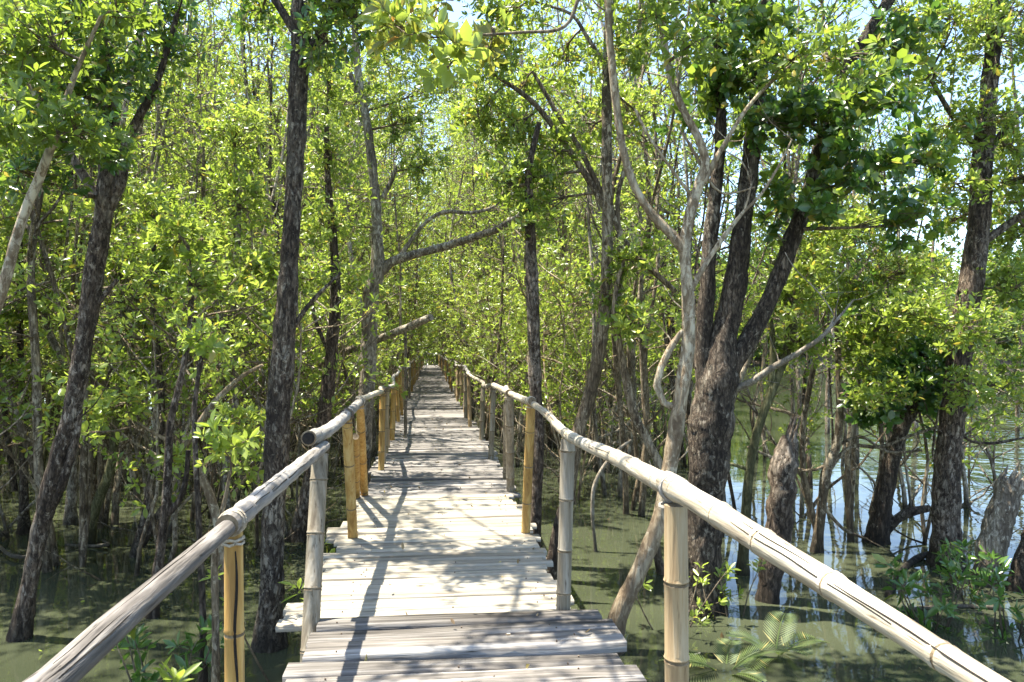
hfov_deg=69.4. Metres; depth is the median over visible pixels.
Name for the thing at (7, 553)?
drift stick
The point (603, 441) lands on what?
mangrove tree
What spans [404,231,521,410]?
mangrove sapling
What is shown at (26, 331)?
mangrove tree
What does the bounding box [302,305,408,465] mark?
mangrove sapling
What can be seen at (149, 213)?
mangrove tree
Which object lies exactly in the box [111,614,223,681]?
mangrove seedling
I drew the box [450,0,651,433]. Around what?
mangrove tree
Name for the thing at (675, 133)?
mangrove tree
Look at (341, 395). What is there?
mangrove sapling
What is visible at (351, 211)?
mangrove tree
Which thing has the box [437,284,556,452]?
mangrove sapling
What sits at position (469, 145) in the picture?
mangrove tree
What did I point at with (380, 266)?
mangrove tree
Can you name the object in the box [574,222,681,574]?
mangrove tree
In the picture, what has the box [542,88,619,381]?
mangrove tree
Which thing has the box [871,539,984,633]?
mangrove seedling
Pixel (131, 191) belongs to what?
mangrove tree
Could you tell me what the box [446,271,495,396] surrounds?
mangrove sapling
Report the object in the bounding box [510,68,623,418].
mangrove tree
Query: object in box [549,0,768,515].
mangrove tree
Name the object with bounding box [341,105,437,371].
mangrove tree
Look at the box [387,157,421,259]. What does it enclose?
mangrove tree
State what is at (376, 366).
mangrove sapling
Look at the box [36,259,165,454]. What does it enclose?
mangrove sapling
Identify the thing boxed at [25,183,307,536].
mangrove sapling
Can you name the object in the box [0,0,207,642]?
mangrove tree
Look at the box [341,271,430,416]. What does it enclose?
mangrove sapling
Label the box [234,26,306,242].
mangrove tree
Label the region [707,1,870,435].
mangrove tree
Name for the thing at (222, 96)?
mangrove tree
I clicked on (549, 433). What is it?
mangrove tree
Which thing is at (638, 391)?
mangrove sapling
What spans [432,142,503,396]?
mangrove tree
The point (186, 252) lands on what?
mangrove tree
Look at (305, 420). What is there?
mangrove sapling
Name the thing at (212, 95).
mangrove tree
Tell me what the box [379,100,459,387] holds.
mangrove tree
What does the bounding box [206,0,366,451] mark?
mangrove tree
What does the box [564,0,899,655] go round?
mangrove tree
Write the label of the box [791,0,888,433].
mangrove tree
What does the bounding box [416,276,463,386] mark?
mangrove sapling
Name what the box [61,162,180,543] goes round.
mangrove tree
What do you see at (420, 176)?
mangrove tree
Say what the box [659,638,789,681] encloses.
palm seedling
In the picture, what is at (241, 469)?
mangrove sapling
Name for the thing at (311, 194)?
mangrove tree
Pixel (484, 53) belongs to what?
mangrove tree
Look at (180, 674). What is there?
mangrove seedling
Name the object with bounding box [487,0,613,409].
mangrove tree
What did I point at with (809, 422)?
mangrove sapling
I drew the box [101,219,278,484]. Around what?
mangrove sapling
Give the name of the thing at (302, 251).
mangrove sapling
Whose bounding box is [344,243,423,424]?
mangrove sapling
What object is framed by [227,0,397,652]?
mangrove tree
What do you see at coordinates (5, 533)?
mangrove sapling
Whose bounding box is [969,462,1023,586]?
tree stump
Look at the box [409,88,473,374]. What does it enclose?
mangrove tree
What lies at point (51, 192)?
mangrove tree
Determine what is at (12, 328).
mangrove tree
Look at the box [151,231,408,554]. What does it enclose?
mangrove sapling
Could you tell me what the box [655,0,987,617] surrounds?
mangrove tree
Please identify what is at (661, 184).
mangrove tree
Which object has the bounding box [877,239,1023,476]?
mangrove sapling
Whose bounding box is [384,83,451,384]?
mangrove tree
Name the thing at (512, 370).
mangrove sapling
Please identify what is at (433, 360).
bamboo railing
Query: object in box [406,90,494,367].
mangrove tree
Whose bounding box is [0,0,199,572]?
mangrove tree
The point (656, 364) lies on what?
mangrove sapling
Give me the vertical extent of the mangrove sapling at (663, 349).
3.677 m
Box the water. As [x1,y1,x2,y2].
[0,352,1023,681]
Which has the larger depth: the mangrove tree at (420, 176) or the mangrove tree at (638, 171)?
the mangrove tree at (420, 176)
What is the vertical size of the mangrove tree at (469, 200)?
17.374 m
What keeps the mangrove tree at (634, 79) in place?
on the water
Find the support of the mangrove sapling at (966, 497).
on the water
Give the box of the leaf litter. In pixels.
[365,419,589,675]
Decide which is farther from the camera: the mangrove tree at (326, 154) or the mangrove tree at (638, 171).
the mangrove tree at (638, 171)
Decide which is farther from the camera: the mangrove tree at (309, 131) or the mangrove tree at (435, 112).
the mangrove tree at (435, 112)
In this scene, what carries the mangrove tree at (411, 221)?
on the water
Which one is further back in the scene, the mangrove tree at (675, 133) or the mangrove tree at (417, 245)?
the mangrove tree at (417, 245)
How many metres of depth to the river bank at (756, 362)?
97.28 m
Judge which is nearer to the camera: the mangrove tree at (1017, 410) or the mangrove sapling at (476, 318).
the mangrove tree at (1017, 410)
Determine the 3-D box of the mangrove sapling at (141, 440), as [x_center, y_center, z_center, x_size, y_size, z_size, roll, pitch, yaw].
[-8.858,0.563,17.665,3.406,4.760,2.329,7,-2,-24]
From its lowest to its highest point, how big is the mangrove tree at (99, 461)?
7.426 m
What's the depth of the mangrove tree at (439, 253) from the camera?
52.46 m
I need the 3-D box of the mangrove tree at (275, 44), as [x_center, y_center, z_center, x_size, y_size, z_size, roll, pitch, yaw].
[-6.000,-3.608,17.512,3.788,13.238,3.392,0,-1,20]
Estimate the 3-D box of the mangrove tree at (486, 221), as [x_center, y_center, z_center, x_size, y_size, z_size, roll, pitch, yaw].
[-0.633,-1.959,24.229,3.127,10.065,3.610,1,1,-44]
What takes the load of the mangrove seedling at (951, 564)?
on the water
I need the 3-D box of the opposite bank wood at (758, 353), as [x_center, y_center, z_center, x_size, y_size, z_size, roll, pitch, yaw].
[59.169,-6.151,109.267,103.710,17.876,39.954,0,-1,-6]
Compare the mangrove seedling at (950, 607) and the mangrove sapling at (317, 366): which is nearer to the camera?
the mangrove seedling at (950, 607)
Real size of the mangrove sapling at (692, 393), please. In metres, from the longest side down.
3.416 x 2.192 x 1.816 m
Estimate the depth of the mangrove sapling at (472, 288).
22.02 m
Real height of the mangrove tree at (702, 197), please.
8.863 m
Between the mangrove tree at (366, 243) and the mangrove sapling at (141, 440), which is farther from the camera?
the mangrove tree at (366, 243)
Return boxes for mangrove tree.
[0,0,111,489]
[0,0,164,313]
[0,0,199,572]
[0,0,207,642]
[0,1,77,394]
[0,4,121,323]
[0,4,123,411]
[0,5,124,475]
[0,26,211,528]
[0,187,55,534]
[1,0,167,476]
[1,16,146,382]
[1,93,69,422]
[5,139,94,524]
[7,4,122,439]
[15,98,148,397]
[24,13,215,464]
[39,74,217,490]
[48,90,183,427]
[58,0,285,505]
[59,53,302,521]
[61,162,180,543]
[72,1,226,423]
[83,0,255,454]
[83,5,167,427]
[113,0,252,439]
[116,177,207,557]
[128,0,280,468]
[135,0,243,354]
[138,184,244,618]
[146,0,284,431]
[149,53,284,382]
[154,0,354,463]
[161,3,315,422]
[166,296,230,681]
[173,83,279,509]
[177,2,289,424]
[186,0,357,395]
[192,408,259,681]
[205,42,323,400]
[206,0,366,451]
[218,0,389,475]
[221,55,289,194]
[225,73,310,310]
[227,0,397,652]
[228,25,377,292]
[230,0,413,445]
[230,98,359,394]
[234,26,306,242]
[255,11,369,413]
[260,135,358,299]
[264,81,364,418]
[267,35,365,425]
[276,36,371,542]
[277,11,413,414]
[280,45,430,397]
[287,0,440,456]
[301,0,519,485]
[302,132,368,385]
[305,105,437,382]
[308,11,431,392]
[310,98,432,297]
[316,28,458,396]
[330,60,428,372]
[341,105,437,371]
[341,131,400,248]
[343,31,463,390]
[346,57,431,363]
[354,0,676,503]
[363,137,444,372]
[372,54,472,392]
[379,40,483,403]
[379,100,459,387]
[382,87,444,364]
[382,131,444,260]
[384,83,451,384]
[384,109,446,260]
[384,139,449,360]
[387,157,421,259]
[402,10,584,427]
[402,88,498,394]
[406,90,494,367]
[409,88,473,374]
[409,114,456,363]
[410,99,495,360]
[411,144,474,369]
[416,58,499,416]
[419,161,462,362]
[421,73,533,399]
[422,102,500,358]
[424,119,498,392]
[426,165,474,366]
[427,64,515,394]
[427,115,518,377]
[428,204,477,320]
[429,68,514,391]
[429,76,487,332]
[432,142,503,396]
[433,0,578,440]
[435,62,533,371]
[437,130,523,403]
[437,147,495,344]
[448,39,551,330]
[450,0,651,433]
[460,2,600,466]
[467,95,568,423]
[469,121,549,390]
[471,160,582,389]
[473,122,559,547]
[475,96,598,447]
[477,110,559,307]
[482,0,707,496]
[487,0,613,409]
[493,0,591,407]
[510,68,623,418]
[516,162,591,403]
[534,1,691,473]
[535,0,706,438]
[537,115,676,443]
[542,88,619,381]
[544,19,647,294]
[546,155,594,331]
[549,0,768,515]
[554,76,652,410]
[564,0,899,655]
[568,54,680,407]
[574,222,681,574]
[579,15,693,421]
[582,0,770,466]
[584,0,865,536]
[586,48,779,316]
[586,67,684,325]
[587,155,725,409]
[591,129,699,417]
[592,0,774,444]
[624,3,849,510]
[631,119,699,291]
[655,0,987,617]
[657,87,785,414]
[679,0,946,541]
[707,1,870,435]
[719,131,846,458]
[729,71,869,411]
[730,184,876,575]
[742,43,887,488]
[747,190,955,552]
[761,0,983,513]
[769,69,952,450]
[774,71,956,466]
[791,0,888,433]
[804,0,1008,456]
[830,116,910,433]
[834,0,978,429]
[837,319,974,544]
[862,2,1021,444]
[872,0,1023,570]
[918,41,1023,432]
[938,0,1023,411]
[953,11,1023,163]
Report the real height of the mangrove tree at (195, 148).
6.577 m
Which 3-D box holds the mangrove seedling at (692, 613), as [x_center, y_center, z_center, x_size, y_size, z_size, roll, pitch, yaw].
[1.366,2.108,6.011,0.738,0.816,0.688,1,-1,-44]
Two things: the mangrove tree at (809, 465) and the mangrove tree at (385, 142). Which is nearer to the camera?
the mangrove tree at (809, 465)
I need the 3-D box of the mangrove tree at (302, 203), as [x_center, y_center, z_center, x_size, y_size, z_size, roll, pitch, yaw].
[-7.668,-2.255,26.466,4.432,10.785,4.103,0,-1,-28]
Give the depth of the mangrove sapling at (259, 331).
14.97 m
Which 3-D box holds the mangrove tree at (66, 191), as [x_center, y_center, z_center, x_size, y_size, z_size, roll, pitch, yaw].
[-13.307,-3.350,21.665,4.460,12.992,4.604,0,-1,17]
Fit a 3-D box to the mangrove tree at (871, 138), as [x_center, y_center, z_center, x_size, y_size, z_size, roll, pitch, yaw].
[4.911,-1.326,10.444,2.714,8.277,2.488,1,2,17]
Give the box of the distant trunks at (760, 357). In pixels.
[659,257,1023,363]
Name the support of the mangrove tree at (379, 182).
on the water
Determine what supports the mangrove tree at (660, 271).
on the water
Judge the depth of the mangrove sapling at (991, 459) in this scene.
11.65 m
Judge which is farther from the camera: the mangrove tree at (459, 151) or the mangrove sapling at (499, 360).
the mangrove tree at (459, 151)
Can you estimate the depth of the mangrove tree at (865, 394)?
7.72 m
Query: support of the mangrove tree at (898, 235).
on the water
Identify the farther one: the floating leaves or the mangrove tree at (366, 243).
the mangrove tree at (366, 243)
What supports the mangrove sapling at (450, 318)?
on the water
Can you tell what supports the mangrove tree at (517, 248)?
on the water
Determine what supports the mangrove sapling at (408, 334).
on the water
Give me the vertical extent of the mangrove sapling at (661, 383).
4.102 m
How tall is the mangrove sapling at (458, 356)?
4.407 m
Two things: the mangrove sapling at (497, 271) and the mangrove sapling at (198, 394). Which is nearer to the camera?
the mangrove sapling at (198, 394)
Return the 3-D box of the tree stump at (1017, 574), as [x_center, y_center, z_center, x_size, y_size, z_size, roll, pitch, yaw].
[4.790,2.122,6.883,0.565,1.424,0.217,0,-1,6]
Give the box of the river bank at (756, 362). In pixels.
[749,353,1023,366]
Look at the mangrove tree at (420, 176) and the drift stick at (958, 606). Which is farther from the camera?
the mangrove tree at (420, 176)
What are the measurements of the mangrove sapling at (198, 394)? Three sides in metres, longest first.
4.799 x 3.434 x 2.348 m
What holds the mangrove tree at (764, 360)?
on the water
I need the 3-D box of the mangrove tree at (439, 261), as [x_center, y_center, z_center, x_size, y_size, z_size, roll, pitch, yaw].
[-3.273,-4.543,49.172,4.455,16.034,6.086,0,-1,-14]
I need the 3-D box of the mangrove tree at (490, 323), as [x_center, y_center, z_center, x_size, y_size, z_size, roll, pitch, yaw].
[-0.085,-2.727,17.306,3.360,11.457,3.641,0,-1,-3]
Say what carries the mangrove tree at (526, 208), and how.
on the water
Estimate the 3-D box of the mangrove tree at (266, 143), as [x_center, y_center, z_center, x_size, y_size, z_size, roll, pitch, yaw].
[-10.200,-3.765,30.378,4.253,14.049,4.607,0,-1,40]
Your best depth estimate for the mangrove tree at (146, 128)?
18.89 m
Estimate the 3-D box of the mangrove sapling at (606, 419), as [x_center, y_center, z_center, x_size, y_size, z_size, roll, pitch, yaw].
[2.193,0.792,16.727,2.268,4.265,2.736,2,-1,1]
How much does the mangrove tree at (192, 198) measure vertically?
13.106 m
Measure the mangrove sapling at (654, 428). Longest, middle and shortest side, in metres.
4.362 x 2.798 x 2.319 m
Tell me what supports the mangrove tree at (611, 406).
on the water
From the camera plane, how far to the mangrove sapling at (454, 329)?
28.79 m
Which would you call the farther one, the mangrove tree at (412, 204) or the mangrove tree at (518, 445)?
the mangrove tree at (412, 204)
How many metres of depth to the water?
7.27 m
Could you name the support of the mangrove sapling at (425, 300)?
on the water
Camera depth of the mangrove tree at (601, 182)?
24.00 m
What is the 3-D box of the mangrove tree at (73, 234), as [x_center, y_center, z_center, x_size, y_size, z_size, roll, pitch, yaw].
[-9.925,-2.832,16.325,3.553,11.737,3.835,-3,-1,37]
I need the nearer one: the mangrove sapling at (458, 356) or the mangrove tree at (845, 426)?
the mangrove tree at (845, 426)
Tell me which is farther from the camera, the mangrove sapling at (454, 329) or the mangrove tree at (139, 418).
the mangrove sapling at (454, 329)
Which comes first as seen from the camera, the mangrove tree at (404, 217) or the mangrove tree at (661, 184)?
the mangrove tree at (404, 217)
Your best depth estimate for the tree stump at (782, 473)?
6.52 m
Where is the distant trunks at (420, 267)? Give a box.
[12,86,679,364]
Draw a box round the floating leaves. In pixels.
[39,478,972,669]
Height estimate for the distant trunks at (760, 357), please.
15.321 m
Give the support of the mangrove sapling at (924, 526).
on the water
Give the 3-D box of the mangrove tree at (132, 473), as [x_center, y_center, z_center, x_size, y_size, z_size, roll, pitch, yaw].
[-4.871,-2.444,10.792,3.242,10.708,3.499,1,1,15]
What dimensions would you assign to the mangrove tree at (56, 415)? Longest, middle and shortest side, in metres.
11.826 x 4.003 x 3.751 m
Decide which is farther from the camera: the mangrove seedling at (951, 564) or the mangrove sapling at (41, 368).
the mangrove sapling at (41, 368)
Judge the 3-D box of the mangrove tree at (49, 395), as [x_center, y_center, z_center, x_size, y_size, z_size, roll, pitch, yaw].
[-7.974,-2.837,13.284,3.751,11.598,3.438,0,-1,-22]
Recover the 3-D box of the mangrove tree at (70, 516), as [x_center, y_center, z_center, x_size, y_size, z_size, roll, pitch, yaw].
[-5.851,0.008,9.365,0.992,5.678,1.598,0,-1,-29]
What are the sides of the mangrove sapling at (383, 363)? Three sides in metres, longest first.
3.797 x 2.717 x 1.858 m
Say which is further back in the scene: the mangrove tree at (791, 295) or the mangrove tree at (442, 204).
the mangrove tree at (442, 204)
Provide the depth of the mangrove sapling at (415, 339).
18.18 m
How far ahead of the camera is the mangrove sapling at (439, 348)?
40.07 m
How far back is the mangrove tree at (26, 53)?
4.53 m
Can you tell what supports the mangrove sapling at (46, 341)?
on the water
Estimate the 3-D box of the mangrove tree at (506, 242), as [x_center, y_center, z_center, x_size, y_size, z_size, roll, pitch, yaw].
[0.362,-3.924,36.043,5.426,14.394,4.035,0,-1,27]
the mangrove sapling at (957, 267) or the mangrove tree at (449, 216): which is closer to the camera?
the mangrove sapling at (957, 267)
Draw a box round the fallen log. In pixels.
[292,314,433,447]
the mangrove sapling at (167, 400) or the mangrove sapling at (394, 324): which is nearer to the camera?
the mangrove sapling at (167, 400)
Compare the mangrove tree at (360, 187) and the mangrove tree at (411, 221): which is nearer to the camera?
the mangrove tree at (411, 221)
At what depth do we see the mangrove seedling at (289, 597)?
4.83 m
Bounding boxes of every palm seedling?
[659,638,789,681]
[726,611,829,671]
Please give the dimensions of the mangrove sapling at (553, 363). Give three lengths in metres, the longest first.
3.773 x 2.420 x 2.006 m
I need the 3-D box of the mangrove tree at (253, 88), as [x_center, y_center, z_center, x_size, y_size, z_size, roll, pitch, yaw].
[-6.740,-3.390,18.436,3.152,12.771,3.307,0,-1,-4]
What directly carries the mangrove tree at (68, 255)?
on the water
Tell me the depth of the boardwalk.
4.62 m
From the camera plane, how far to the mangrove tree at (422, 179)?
47.07 m
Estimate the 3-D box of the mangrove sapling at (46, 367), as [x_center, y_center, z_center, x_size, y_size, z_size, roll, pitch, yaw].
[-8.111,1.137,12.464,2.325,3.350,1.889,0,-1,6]
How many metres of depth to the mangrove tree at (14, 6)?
9.64 m
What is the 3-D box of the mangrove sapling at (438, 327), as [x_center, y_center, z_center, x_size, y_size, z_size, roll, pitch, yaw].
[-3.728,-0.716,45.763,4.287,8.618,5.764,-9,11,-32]
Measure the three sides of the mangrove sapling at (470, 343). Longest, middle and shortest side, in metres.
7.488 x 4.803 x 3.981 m
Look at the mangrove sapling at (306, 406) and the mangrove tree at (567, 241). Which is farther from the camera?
the mangrove tree at (567, 241)
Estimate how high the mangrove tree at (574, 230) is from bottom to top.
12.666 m
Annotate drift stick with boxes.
[0,545,25,558]
[65,539,109,547]
[884,551,947,596]
[899,604,1001,611]
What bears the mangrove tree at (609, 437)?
on the water
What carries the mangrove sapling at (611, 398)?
on the water
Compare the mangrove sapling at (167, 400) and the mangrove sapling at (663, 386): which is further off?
the mangrove sapling at (663, 386)
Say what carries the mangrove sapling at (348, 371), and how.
on the water
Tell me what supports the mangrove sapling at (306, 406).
on the water
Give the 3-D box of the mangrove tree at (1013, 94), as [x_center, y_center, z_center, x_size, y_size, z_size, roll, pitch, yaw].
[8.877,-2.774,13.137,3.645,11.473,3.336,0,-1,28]
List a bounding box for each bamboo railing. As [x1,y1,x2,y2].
[22,356,422,681]
[423,353,447,371]
[438,354,1010,681]
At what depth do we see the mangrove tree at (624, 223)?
11.33 m
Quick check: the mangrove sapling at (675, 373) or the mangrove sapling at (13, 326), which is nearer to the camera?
the mangrove sapling at (13, 326)
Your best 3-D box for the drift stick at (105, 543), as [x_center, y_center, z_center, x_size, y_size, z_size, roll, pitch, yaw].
[-4.788,2.305,8.346,0.406,0.073,0.392,1,-1,-42]
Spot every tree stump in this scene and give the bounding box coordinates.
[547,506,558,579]
[754,412,800,603]
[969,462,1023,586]
[1005,529,1023,592]
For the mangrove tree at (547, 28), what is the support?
on the water
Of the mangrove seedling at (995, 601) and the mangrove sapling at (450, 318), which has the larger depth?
the mangrove sapling at (450, 318)
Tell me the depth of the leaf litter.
4.88 m
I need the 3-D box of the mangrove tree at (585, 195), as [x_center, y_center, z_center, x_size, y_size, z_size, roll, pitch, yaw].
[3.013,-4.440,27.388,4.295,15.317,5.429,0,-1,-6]
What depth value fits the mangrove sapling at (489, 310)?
24.09 m
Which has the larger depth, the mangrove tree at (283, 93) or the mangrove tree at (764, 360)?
the mangrove tree at (283, 93)
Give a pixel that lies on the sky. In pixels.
(457, 7)
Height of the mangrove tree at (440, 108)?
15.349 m
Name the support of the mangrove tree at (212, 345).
on the water
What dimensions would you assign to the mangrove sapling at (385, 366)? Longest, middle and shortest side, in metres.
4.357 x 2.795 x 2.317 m
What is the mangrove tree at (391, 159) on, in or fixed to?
on the water
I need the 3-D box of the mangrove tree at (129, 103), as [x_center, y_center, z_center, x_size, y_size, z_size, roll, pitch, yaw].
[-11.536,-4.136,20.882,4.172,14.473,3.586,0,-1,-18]
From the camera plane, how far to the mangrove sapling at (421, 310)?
31.37 m
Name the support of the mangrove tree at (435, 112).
on the water
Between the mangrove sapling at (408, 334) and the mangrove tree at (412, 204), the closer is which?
the mangrove sapling at (408, 334)
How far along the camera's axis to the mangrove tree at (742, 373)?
9.09 m
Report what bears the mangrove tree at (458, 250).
on the water
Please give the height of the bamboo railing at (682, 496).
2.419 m
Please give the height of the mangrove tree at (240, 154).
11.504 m
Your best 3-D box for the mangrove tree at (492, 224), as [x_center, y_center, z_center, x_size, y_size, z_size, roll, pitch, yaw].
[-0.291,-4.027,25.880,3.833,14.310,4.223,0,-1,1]
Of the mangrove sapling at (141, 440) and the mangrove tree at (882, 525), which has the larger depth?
the mangrove sapling at (141, 440)
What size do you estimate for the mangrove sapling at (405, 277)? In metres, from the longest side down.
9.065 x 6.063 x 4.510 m
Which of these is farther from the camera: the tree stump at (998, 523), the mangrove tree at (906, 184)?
the mangrove tree at (906, 184)
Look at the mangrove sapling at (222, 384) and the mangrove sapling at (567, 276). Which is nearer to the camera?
the mangrove sapling at (567, 276)
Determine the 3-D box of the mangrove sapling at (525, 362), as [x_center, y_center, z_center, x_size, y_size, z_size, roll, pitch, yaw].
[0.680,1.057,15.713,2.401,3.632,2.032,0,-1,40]
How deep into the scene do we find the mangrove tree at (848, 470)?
8.70 m
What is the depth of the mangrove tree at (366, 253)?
25.90 m
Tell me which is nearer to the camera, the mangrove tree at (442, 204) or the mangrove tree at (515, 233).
the mangrove tree at (515, 233)
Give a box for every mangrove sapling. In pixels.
[0,199,326,585]
[0,240,94,540]
[0,255,65,352]
[1,319,101,483]
[4,307,109,458]
[11,199,202,485]
[14,311,106,439]
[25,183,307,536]
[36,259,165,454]
[50,320,166,451]
[61,335,265,591]
[68,293,202,441]
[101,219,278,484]
[136,225,326,502]
[136,313,206,446]
[141,307,240,457]
[148,183,425,535]
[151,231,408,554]
[178,279,270,451]
[183,227,317,459]
[221,277,378,500]
[228,224,366,481]
[252,286,413,479]
[296,293,389,440]
[296,297,391,440]
[297,334,392,463]
[300,282,351,438]
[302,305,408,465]
[303,290,426,444]
[310,280,422,435]
[317,311,392,432]
[335,304,399,443]
[340,224,461,412]
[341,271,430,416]
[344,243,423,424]
[348,299,409,407]
[352,278,437,406]
[364,234,434,382]
[384,308,430,402]
[385,258,450,362]
[394,262,450,388]
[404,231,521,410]
[410,229,520,422]
[416,274,490,374]
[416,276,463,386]
[420,264,460,380]
[424,267,472,368]
[425,261,509,396]
[431,255,494,405]
[431,263,553,436]
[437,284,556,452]
[441,313,493,400]
[444,249,541,406]
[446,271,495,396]
[447,265,526,393]
[448,306,526,443]
[456,294,540,428]
[468,259,571,426]
[473,215,640,503]
[477,274,584,451]
[477,316,541,431]
[486,311,583,456]
[502,298,625,464]
[514,296,629,481]
[536,214,680,456]
[539,282,626,453]
[557,221,718,454]
[561,259,694,489]
[565,293,656,448]
[598,325,674,430]
[624,299,675,435]
[636,315,694,442]
[638,310,715,430]
[651,327,678,417]
[653,309,744,428]
[670,377,695,423]
[678,262,862,518]
[804,233,1023,544]
[810,226,1020,516]
[856,246,1023,507]
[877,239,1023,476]
[926,294,1023,488]
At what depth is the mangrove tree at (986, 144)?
7.56 m
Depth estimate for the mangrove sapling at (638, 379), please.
19.85 m
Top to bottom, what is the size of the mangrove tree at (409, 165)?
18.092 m
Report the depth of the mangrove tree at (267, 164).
23.62 m
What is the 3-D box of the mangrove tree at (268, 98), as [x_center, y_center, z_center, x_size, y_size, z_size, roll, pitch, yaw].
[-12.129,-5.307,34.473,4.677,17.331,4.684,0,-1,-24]
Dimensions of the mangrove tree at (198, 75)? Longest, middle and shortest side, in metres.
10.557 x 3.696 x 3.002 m
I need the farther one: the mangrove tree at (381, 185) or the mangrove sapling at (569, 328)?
the mangrove tree at (381, 185)
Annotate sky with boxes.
[3,0,1023,344]
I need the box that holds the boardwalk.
[275,365,646,681]
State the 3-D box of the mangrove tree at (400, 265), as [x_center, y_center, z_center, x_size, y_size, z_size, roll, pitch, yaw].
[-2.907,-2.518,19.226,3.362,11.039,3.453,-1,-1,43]
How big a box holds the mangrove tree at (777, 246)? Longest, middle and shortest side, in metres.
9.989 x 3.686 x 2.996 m
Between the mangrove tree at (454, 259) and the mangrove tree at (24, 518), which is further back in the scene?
the mangrove tree at (454, 259)
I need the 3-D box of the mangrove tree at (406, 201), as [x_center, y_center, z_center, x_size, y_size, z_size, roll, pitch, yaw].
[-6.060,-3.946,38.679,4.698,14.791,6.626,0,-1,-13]
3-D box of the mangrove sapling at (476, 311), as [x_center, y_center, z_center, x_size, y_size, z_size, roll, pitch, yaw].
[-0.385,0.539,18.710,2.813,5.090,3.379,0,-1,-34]
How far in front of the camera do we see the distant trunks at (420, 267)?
67.96 m
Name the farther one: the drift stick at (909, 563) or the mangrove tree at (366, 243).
the mangrove tree at (366, 243)
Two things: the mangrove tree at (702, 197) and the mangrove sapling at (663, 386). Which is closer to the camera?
the mangrove tree at (702, 197)
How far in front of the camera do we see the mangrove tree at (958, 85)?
15.07 m
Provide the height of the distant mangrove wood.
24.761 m
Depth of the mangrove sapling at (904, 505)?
10.14 m
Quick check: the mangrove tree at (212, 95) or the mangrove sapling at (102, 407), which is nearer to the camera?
the mangrove sapling at (102, 407)
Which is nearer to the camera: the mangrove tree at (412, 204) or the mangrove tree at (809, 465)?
the mangrove tree at (809, 465)
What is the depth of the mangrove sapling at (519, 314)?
16.21 m
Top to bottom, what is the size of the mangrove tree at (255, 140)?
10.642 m
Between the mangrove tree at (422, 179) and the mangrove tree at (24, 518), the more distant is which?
the mangrove tree at (422, 179)
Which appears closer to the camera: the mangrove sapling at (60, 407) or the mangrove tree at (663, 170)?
the mangrove sapling at (60, 407)
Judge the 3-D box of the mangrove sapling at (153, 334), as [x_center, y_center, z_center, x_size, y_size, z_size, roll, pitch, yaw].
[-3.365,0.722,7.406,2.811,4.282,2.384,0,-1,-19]
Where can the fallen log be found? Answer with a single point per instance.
(414, 324)
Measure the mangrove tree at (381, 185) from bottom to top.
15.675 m
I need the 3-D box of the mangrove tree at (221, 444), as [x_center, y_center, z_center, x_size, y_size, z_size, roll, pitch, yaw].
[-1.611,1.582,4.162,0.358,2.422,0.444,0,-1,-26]
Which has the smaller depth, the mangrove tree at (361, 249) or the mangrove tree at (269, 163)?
the mangrove tree at (361, 249)
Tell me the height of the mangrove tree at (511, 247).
12.631 m
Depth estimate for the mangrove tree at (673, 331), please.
16.58 m
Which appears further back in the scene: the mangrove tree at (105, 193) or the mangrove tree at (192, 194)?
the mangrove tree at (192, 194)
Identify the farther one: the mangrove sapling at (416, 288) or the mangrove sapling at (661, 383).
the mangrove sapling at (416, 288)
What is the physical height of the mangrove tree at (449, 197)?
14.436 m
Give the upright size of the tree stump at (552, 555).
1.694 m
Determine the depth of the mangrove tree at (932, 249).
16.92 m
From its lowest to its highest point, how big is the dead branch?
1.747 m
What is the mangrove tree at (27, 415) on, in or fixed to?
on the water
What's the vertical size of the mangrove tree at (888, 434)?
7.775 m
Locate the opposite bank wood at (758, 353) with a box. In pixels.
[655,234,1023,357]
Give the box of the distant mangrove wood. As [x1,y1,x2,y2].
[11,40,699,367]
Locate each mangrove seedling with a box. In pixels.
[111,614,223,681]
[153,656,201,681]
[199,538,334,681]
[636,561,741,629]
[693,558,765,619]
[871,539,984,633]
[934,537,1013,601]
[971,565,1023,642]
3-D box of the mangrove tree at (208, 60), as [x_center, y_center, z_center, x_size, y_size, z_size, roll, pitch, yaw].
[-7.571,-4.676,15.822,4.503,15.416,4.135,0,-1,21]
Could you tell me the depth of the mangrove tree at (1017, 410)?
19.76 m
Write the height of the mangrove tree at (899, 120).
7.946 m
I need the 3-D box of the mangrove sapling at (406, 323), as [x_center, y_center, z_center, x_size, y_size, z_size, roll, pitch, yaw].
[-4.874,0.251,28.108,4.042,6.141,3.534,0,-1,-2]
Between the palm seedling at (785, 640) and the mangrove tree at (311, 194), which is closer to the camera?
the palm seedling at (785, 640)
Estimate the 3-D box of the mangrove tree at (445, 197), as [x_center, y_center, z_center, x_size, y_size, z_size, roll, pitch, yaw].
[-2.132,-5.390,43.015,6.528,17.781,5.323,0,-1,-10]
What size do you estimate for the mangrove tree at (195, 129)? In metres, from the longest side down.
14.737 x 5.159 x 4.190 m
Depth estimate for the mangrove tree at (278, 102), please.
28.52 m
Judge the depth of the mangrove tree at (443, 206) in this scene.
39.84 m
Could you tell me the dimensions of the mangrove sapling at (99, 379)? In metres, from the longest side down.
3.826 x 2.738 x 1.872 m
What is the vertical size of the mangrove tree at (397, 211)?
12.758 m
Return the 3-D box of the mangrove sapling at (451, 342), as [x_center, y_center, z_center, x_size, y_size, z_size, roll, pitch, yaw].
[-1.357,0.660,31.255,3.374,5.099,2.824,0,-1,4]

